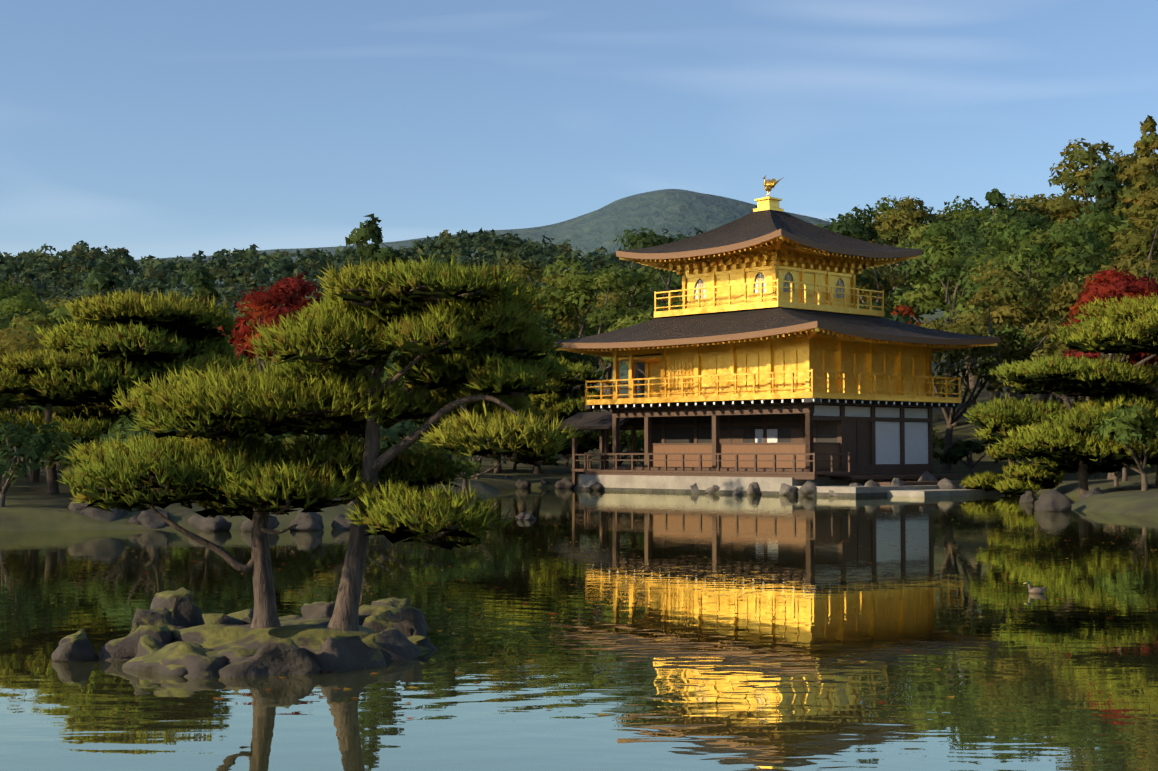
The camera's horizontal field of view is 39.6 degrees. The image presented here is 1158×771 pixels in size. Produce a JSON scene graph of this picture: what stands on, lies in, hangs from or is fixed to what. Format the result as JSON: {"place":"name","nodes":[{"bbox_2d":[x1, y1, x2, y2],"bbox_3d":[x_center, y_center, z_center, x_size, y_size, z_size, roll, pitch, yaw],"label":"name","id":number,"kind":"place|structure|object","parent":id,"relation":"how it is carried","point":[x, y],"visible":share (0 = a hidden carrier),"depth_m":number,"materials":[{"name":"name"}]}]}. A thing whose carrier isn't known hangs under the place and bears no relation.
{"place":"outdoors","nodes":[
{"label":"outdoors","id":0,"kind":"place"},
{"bbox_2d":[0,488,1157,770],"bbox_3d":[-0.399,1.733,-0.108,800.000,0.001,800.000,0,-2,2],"label":"pond water","id":1,"kind":"structure","parent":0,"point":[1072,678],"depth_m":14.59,"materials":[{"name":"green liquid"}]},
{"bbox_2d":[51,628,98,661],"bbox_3d":[-4.229,2.208,13.507,0.366,0.311,0.267,2,-3,-36],"label":"rock","id":2,"kind":"object","parent":1,"relation":"in","point":[76,646],"visible":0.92,"depth_m":13.43,"materials":[{"name":"grey stone"}]},
{"bbox_2d":[99,587,437,678],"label":"islet rocks","id":3,"kind":"object","parent":1,"relation":"in","point":[176,633],"visible":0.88,"depth_m":13.53,"materials":[{"name":"grey stone"}]},
{"bbox_2d":[126,518,1156,718],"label":"floating leaves","id":4,"kind":"object","parent":1,"relation":"on","point":[674,608],"visible":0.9,"depth_m":15.59,"materials":[{"name":"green plant"}]},
{"bbox_2d":[690,470,964,495],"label":"shore rocks","id":5,"kind":"object","parent":1,"relation":"in","point":[808,488],"visible":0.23,"depth_m":66.36,"materials":[{"name":"stone"}]},
{"bbox_2d":[1023,581,1046,593],"bbox_3d":[5.645,2.510,19.899,0.297,0.178,0.114,0,-2,2],"label":"duck","id":6,"kind":"object","parent":1,"relation":"on","point":[1036,590],"visible":0.94,"depth_m":19.87},
{"bbox_2d":[0,189,1157,530],"bbox_3d":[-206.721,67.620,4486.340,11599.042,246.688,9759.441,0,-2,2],"label":"ground","id":7,"kind":"structure","parent":0,"point":[30,505],"depth_m":90.84,"materials":[{"name":"green plant"}]},
{"bbox_2d":[0,380,26,413],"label":"tree","id":8,"kind":"object","parent":7,"relation":"on","point":[7,403],"visible":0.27,"depth_m":44.12,"materials":[{"name":"green plant"}]},
{"bbox_2d":[16,458,28,476],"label":"tree","id":9,"kind":"object","parent":7,"relation":"on","point":[23,460],"visible":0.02,"depth_m":54.83,"materials":[{"name":"green plant"}]},
{"bbox_2d":[0,280,46,317],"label":"tree","id":10,"kind":"object","parent":7,"relation":"on","point":[4,291],"visible":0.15,"depth_m":89.63,"materials":[{"name":"green plant"}]},
{"bbox_2d":[0,287,46,310],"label":"tree","id":11,"kind":"object","parent":7,"relation":"on","point":[25,299],"depth_m":93.89,"materials":[{"name":"green plant"}]},
{"bbox_2d":[0,293,65,415],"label":"tree","id":12,"kind":"object","parent":7,"relation":"on","point":[15,304],"visible":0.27,"depth_m":77.78,"materials":[{"name":"green plant"}]},
{"bbox_2d":[0,309,66,451],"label":"tree","id":13,"kind":"object","parent":7,"relation":"on","point":[5,321],"visible":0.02,"depth_m":62.74,"materials":[{"name":"green plant"}]},
{"bbox_2d":[0,415,77,506],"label":"tree","id":14,"kind":"object","parent":7,"relation":"on","point":[29,441],"visible":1,"depth_m":36.71,"materials":[{"name":"green plant"}]},
{"bbox_2d":[5,299,80,472],"bbox_3d":[-19.243,0.203,61.168,6.152,7.008,6.823,0,-2,2],"label":"tree","id":15,"kind":"object","parent":7,"relation":"on","point":[62,309],"visible":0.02,"depth_m":60.53,"materials":[{"name":"green plant"}]},
{"bbox_2d":[0,317,101,481],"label":"tree","id":16,"kind":"object","parent":7,"relation":"on","point":[9,343],"visible":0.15,"depth_m":49.22,"materials":[{"name":"green plant"}]},
{"bbox_2d":[0,345,122,493],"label":"pine","id":17,"kind":"object","parent":7,"relation":"on","point":[24,367],"visible":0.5,"depth_m":41.49,"materials":[{"name":"green plant"}]},
{"bbox_2d":[42,296,83,309],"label":"woodland tree","id":18,"kind":"object","parent":7,"relation":"on","point":[52,305],"visible":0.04,"depth_m":142.81,"materials":[{"name":"green plant"}]},
{"bbox_2d":[37,262,123,415],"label":"conifer","id":19,"kind":"object","parent":7,"relation":"on","point":[98,279],"visible":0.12,"depth_m":74.63,"materials":[{"name":"green plant"}]},
{"bbox_2d":[39,409,150,469],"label":"tree","id":20,"kind":"object","parent":7,"relation":"on","point":[65,462],"visible":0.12,"depth_m":40.76,"materials":[{"name":"green plant"}]},
{"bbox_2d":[21,312,201,423],"bbox_3d":[-14.017,0.566,49.480,5.945,5.721,5.738,0,-2,2],"label":"tree","id":21,"kind":"object","parent":7,"relation":"on","point":[31,408],"depth_m":48.63,"materials":[{"name":"green plant"}]},
{"bbox_2d":[14,289,264,429],"bbox_3d":[-11.781,0.323,43.806,6.633,5.657,6.984,0,-2,2],"label":"pine","id":22,"kind":"object","parent":7,"relation":"on","point":[142,336],"visible":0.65,"depth_m":42.72,"materials":[{"name":"green plant"}]},
{"bbox_2d":[98,423,219,446],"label":"tree","id":23,"kind":"object","parent":7,"relation":"on","point":[114,435],"visible":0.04,"depth_m":38.68,"materials":[{"name":"green plant"}]},
{"bbox_2d":[183,266,240,343],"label":"tree","id":24,"kind":"object","parent":7,"relation":"on","point":[201,280],"visible":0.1,"depth_m":80.73,"materials":[{"name":"green plant"}]},
{"bbox_2d":[162,427,290,462],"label":"tree","id":25,"kind":"object","parent":7,"relation":"on","point":[269,436],"visible":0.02,"depth_m":41.23,"materials":[{"name":"green plant"}]},
{"bbox_2d":[228,300,277,362],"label":"tree","id":26,"kind":"object","parent":7,"relation":"on","point":[238,311],"visible":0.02,"depth_m":120.35,"materials":[{"name":"green plant"}]},
{"bbox_2d":[56,360,470,627],"bbox_3d":[-2.710,0.911,13.565,3.387,2.245,2.273,0,-2,2],"label":"pine tree","id":27,"kind":"object","parent":7,"relation":"on","point":[236,474],"visible":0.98,"depth_m":13.11,"materials":[{"name":"green plant"}]},
{"bbox_2d":[218,272,322,377],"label":"maple","id":28,"kind":"object","parent":7,"relation":"on","point":[266,306],"visible":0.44,"depth_m":79.45,"materials":[{"name":"red plant"}]},
{"bbox_2d":[230,333,311,377],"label":"tree","id":29,"kind":"object","parent":7,"relation":"on","point":[264,361],"visible":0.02,"depth_m":91.42,"materials":[{"name":"green plant"}]},
{"bbox_2d":[256,375,295,448],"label":"tree","id":30,"kind":"object","parent":7,"relation":"on","point":[274,433],"depth_m":46.87,"materials":[{"name":"green plant"}]},
{"bbox_2d":[254,428,314,444],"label":"tree","id":31,"kind":"object","parent":7,"relation":"on","point":[284,436],"visible":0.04,"depth_m":50.29,"materials":[{"name":"green plant"}]},
{"bbox_2d":[281,428,427,484],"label":"tree","id":32,"kind":"object","parent":7,"relation":"on","point":[290,439],"visible":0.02,"depth_m":41.89,"materials":[{"name":"green plant"}]},
{"bbox_2d":[304,340,415,410],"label":"tree","id":33,"kind":"object","parent":7,"relation":"on","point":[397,383],"depth_m":60.88,"materials":[{"name":"green plant"}]},
{"bbox_2d":[303,420,419,505],"bbox_3d":[-5.290,1.941,39.739,2.949,2.651,2.857,0,-2,2],"label":"tree","id":34,"kind":"object","parent":7,"relation":"on","point":[395,433],"visible":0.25,"depth_m":39.48,"materials":[{"name":"green plant"}]},
{"bbox_2d":[284,437,481,484],"bbox_3d":[-5.471,2.286,44.656,5.460,2.452,3.873,0,-2,2],"label":"tree","id":35,"kind":"object","parent":7,"relation":"on","point":[470,465],"visible":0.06,"depth_m":45.16,"materials":[{"name":"green plant"}]},
{"bbox_2d":[325,345,457,440],"bbox_3d":[-5.957,0.618,51.006,4.695,6.089,5.411,0,-2,2],"label":"tree","id":36,"kind":"object","parent":7,"relation":"on","point":[388,364],"visible":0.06,"depth_m":50.02,"materials":[{"name":"green plant"}]},
{"bbox_2d":[345,213,438,443],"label":"conifer","id":37,"kind":"object","parent":7,"relation":"on","point":[368,231],"visible":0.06,"depth_m":72.36,"materials":[{"name":"green plant"}]},
{"bbox_2d":[244,249,581,631],"bbox_3d":[-1.359,0.476,13.305,2.622,3.109,2.038,0,-2,2],"label":"pine tree","id":38,"kind":"object","parent":7,"relation":"on","point":[467,314],"visible":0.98,"depth_m":12.94,"materials":[{"name":"green plant"}]},
{"bbox_2d":[400,433,473,466],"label":"tree","id":39,"kind":"object","parent":7,"relation":"on","point":[442,450],"visible":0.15,"depth_m":52.95,"materials":[{"name":"green plant"}]},
{"bbox_2d":[417,254,457,304],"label":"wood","id":40,"kind":"object","parent":7,"relation":"on","point":[446,257],"depth_m":100.99,"materials":[{"name":"green plant"}]},
{"bbox_2d":[421,427,516,493],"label":"tree","id":41,"kind":"object","parent":7,"relation":"on","point":[465,483],"visible":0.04,"depth_m":57.40,"materials":[{"name":"green plant"}]},
{"bbox_2d":[0,227,940,331],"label":"ridge trees","id":42,"kind":"object","parent":7,"relation":"on","point":[78,262],"visible":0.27,"depth_m":623.62,"materials":[{"name":"green plant"}]},
{"bbox_2d":[464,441,500,478],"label":"tree","id":43,"kind":"object","parent":7,"relation":"on","point":[477,477],"depth_m":78.70,"materials":[{"name":"green plant"}]},
{"bbox_2d":[457,366,547,472],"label":"shore pine","id":44,"kind":"object","parent":7,"relation":"on","point":[498,469],"depth_m":84.59,"materials":[{"name":"green plant"}]},
{"bbox_2d":[495,255,587,333],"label":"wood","id":45,"kind":"object","parent":7,"relation":"on","point":[525,269],"visible":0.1,"depth_m":102.43,"materials":[{"name":"green plant"}]},
{"bbox_2d":[507,310,599,411],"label":"tree","id":46,"kind":"object","parent":7,"relation":"on","point":[571,356],"visible":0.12,"depth_m":93.68,"materials":[{"name":"green plant"}]},
{"bbox_2d":[516,352,591,473],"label":"shore pine","id":47,"kind":"object","parent":7,"relation":"on","point":[559,387],"visible":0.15,"depth_m":83.97,"materials":[{"name":"green plant"}]},
{"bbox_2d":[511,302,598,426],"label":"tree","id":48,"kind":"object","parent":7,"relation":"on","point":[590,332],"visible":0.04,"depth_m":113.83,"materials":[{"name":"green plant"}]},
{"bbox_2d":[528,359,627,473],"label":"shore pine","id":49,"kind":"object","parent":7,"relation":"on","point":[574,399],"visible":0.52,"depth_m":84.05,"materials":[{"name":"green plant"}]},
{"bbox_2d":[562,430,594,466],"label":"tree","id":50,"kind":"object","parent":7,"relation":"on","point":[566,457],"visible":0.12,"depth_m":91.39,"materials":[{"name":"green plant"}]},
{"bbox_2d":[531,254,664,453],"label":"tree","id":51,"kind":"object","parent":7,"relation":"on","point":[598,281],"visible":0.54,"depth_m":100.30,"materials":[{"name":"green plant"}]},
{"bbox_2d":[55,475,1157,530],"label":"shore rocks","id":52,"kind":"object","parent":7,"relation":"on","point":[1053,501],"visible":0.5,"depth_m":36.68,"materials":[{"name":"grey stone"}]},
{"bbox_2d":[576,288,644,430],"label":"tree","id":53,"kind":"object","parent":7,"relation":"on","point":[608,375],"visible":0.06,"depth_m":120.88,"materials":[{"name":"green plant"}]},
{"bbox_2d":[590,430,643,465],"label":"tree","id":54,"kind":"object","parent":7,"relation":"on","point":[611,451],"visible":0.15,"depth_m":87.82,"materials":[{"name":"green plant"}]},
{"bbox_2d":[609,430,643,465],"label":"tree","id":55,"kind":"object","parent":7,"relation":"on","point":[640,441],"visible":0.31,"depth_m":83.37,"materials":[{"name":"green plant"}]},
{"bbox_2d":[608,292,644,396],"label":"woodland tree","id":56,"kind":"object","parent":7,"relation":"on","point":[635,369],"depth_m":183.99,"materials":[{"name":"green plant"}]},
{"bbox_2d":[592,268,680,396],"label":"woodland tree","id":57,"kind":"object","parent":7,"relation":"on","point":[645,293],"visible":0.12,"depth_m":156.39,"materials":[{"name":"green plant"}]},
{"bbox_2d":[602,291,681,374],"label":"tree","id":58,"kind":"object","parent":7,"relation":"on","point":[646,317],"visible":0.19,"depth_m":89.98,"materials":[{"name":"green plant"}]},
{"bbox_2d":[589,227,705,397],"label":"tree","id":59,"kind":"object","parent":7,"relation":"on","point":[649,240],"visible":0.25,"depth_m":107.51,"materials":[{"name":"green plant"}]},
{"bbox_2d":[642,268,681,311],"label":"woodland tree","id":60,"kind":"object","parent":7,"relation":"on","point":[673,280],"visible":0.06,"depth_m":135.86,"materials":[{"name":"green plant"}]},
{"bbox_2d":[550,196,1000,496],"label":"golden pavilion","id":61,"kind":"structure","parent":7,"relation":"on","point":[771,356],"depth_m":71.55,"materials":[{"name":"gold metal"}]},
{"bbox_2d":[763,175,783,196],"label":"phoenix statue","id":62,"kind":"object","parent":61,"relation":"on","point":[770,185],"visible":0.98,"depth_m":75.07,"materials":[{"name":"gold metal"}]},
{"bbox_2d":[816,218,893,285],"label":"woodland tree","id":63,"kind":"object","parent":7,"relation":"on","point":[821,225],"depth_m":138.79,"materials":[{"name":"green plant"}]},
{"bbox_2d":[824,204,925,308],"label":"tree","id":64,"kind":"object","parent":7,"relation":"on","point":[852,226],"visible":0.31,"depth_m":112.12,"materials":[{"name":"green plant"}]},
{"bbox_2d":[855,264,924,320],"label":"tree","id":65,"kind":"object","parent":7,"relation":"on","point":[897,282],"visible":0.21,"depth_m":116.33,"materials":[{"name":"green plant"}]},
{"bbox_2d":[867,195,928,291],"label":"woodland tree","id":66,"kind":"object","parent":7,"relation":"on","point":[905,217],"visible":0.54,"depth_m":178.27,"materials":[{"name":"green plant"}]},
{"bbox_2d":[865,195,933,287],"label":"woodland tree","id":67,"kind":"object","parent":7,"relation":"on","point":[884,206],"visible":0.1,"depth_m":208.73,"materials":[{"name":"green plant"}]},
{"bbox_2d":[856,300,943,376],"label":"tree","id":68,"kind":"object","parent":7,"relation":"on","point":[888,315],"visible":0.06,"depth_m":92.96,"materials":[{"name":"green plant"}]},
{"bbox_2d":[891,305,932,357],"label":"maple","id":69,"kind":"object","parent":7,"relation":"on","point":[909,310],"visible":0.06,"depth_m":98.67,"materials":[{"name":"red plant"}]},
{"bbox_2d":[878,197,955,319],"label":"woodland tree","id":70,"kind":"object","parent":7,"relation":"on","point":[933,218],"visible":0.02,"depth_m":185.17,"materials":[{"name":"green plant"}]},
{"bbox_2d":[933,434,946,461],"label":"shore shrub","id":71,"kind":"object","parent":7,"relation":"on","point":[939,443],"visible":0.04,"depth_m":79.80,"materials":[{"name":"green plant"}]},
{"bbox_2d":[884,223,1004,418],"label":"tree","id":72,"kind":"object","parent":7,"relation":"on","point":[934,244],"visible":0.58,"depth_m":106.99,"materials":[{"name":"green plant"}]},
{"bbox_2d":[898,196,991,388],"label":"tree","id":73,"kind":"object","parent":7,"relation":"on","point":[964,214],"visible":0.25,"depth_m":125.30,"materials":[{"name":"green plant"}]},
{"bbox_2d":[929,207,966,313],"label":"woodland tree","id":74,"kind":"object","parent":7,"relation":"on","point":[941,215],"visible":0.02,"depth_m":193.45,"materials":[{"name":"green plant"}]},
{"bbox_2d":[915,308,1022,469],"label":"tree","id":75,"kind":"object","parent":7,"relation":"on","point":[966,325],"visible":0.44,"depth_m":83.59,"materials":[{"name":"green plant"}]},
{"bbox_2d":[939,439,1007,474],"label":"tree","id":76,"kind":"object","parent":7,"relation":"on","point":[954,453],"visible":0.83,"depth_m":80.37,"materials":[{"name":"green plant"}]},
{"bbox_2d":[955,188,1027,307],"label":"cedar","id":77,"kind":"object","parent":7,"relation":"on","point":[994,197],"visible":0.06,"depth_m":139.39,"materials":[{"name":"green plant"}]},
{"bbox_2d":[927,212,1064,401],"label":"tree","id":78,"kind":"object","parent":7,"relation":"on","point":[956,229],"visible":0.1,"depth_m":111.00,"materials":[{"name":"green plant"}]},
{"bbox_2d":[959,199,1064,393],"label":"tree","id":79,"kind":"object","parent":7,"relation":"on","point":[975,221],"visible":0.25,"depth_m":116.72,"materials":[{"name":"green plant"}]},
{"bbox_2d":[959,427,1066,495],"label":"bank pine","id":80,"kind":"object","parent":7,"relation":"on","point":[1021,480],"visible":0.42,"depth_m":65.69,"materials":[{"name":"green plant"}]},
{"bbox_2d":[992,293,1050,399],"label":"tree","id":81,"kind":"object","parent":7,"relation":"on","point":[1023,324],"visible":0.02,"depth_m":95.37,"materials":[{"name":"green plant"}]},
{"bbox_2d":[974,296,1072,403],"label":"tree","id":82,"kind":"object","parent":7,"relation":"on","point":[1039,337],"visible":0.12,"depth_m":82.78,"materials":[{"name":"green plant"}]},
{"bbox_2d":[1006,194,1045,229],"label":"woodland tree","id":83,"kind":"object","parent":7,"relation":"on","point":[1034,196],"visible":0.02,"depth_m":209.44,"materials":[{"name":"green plant"}]},
{"bbox_2d":[940,219,1113,403],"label":"tree","id":84,"kind":"object","parent":7,"relation":"on","point":[1059,261],"visible":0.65,"depth_m":87.79,"materials":[{"name":"green plant"}]},
{"bbox_2d":[959,260,1099,467],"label":"tree","id":85,"kind":"object","parent":7,"relation":"on","point":[1061,299],"visible":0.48,"depth_m":75.76,"materials":[{"name":"green plant"}]},
{"bbox_2d":[963,353,1157,497],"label":"bank pine","id":86,"kind":"object","parent":7,"relation":"on","point":[1022,429],"visible":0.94,"depth_m":55.06,"materials":[{"name":"green plant"}]},
{"bbox_2d":[1017,192,1104,232],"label":"tree","id":87,"kind":"object","parent":7,"relation":"on","point":[1064,206],"visible":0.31,"depth_m":146.72,"materials":[{"name":"green plant"}]},
{"bbox_2d":[1016,204,1142,401],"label":"tree","id":88,"kind":"object","parent":7,"relation":"on","point":[1106,229],"visible":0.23,"depth_m":100.68,"materials":[{"name":"green plant"}]},
{"bbox_2d":[1023,251,1157,468],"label":"tree","id":89,"kind":"object","parent":7,"relation":"on","point":[1123,263],"visible":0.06,"depth_m":79.04,"materials":[{"name":"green plant"}]},
{"bbox_2d":[1048,138,1137,202],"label":"woodland tree","id":90,"kind":"object","parent":7,"relation":"on","point":[1083,157],"visible":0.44,"depth_m":151.83,"materials":[{"name":"green plant"}]},
{"bbox_2d":[1035,291,1157,486],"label":"bank pine","id":91,"kind":"object","parent":7,"relation":"on","point":[1127,326],"visible":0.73,"depth_m":55.95,"materials":[{"name":"green plant"}]},
{"bbox_2d":[1057,265,1157,478],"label":"maple","id":92,"kind":"object","parent":7,"relation":"on","point":[1113,283],"visible":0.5,"depth_m":68.80,"materials":[{"name":"red plant"}]},
{"bbox_2d":[1072,159,1142,274],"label":"cedar","id":93,"kind":"object","parent":7,"relation":"on","point":[1100,184],"visible":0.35,"depth_m":123.89,"materials":[{"name":"green plant"}]},
{"bbox_2d":[1076,166,1157,229],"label":"woodland tree","id":94,"kind":"object","parent":7,"relation":"on","point":[1121,183],"depth_m":158.04,"materials":[{"name":"green plant"}]},
{"bbox_2d":[1091,403,1157,490],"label":"tree","id":95,"kind":"object","parent":7,"relation":"on","point":[1121,421],"visible":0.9,"depth_m":53.05,"materials":[{"name":"green plant"}]},
{"bbox_2d":[1100,279,1157,370],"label":"tree","id":96,"kind":"object","parent":7,"relation":"on","point":[1117,357],"visible":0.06,"depth_m":74.34,"materials":[{"name":"green plant"}]},
{"bbox_2d":[1105,186,1157,361],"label":"tree","id":97,"kind":"object","parent":7,"relation":"on","point":[1130,241],"visible":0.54,"depth_m":92.24,"materials":[{"name":"green plant"}]},
{"bbox_2d":[1122,432,1140,480],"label":"tree","id":98,"kind":"object","parent":7,"relation":"on","point":[1124,475],"visible":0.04,"depth_m":65.75,"materials":[{"name":"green plant"}]},
{"bbox_2d":[1107,115,1157,280],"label":"cedar","id":99,"kind":"object","parent":7,"relation":"on","point":[1143,167],"visible":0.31,"depth_m":110.91,"materials":[{"name":"green plant"}]},
{"bbox_2d":[1110,432,1155,486],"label":"tree","id":100,"kind":"object","parent":7,"relation":"on","point":[1115,474],"depth_m":61.09,"materials":[{"name":"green plant"}]},
{"bbox_2d":[0,0,1157,259],"label":"sky","id":101,"kind":"structure","parent":0,"point":[157,128],"materials":[{"name":"blue"}]}
]}

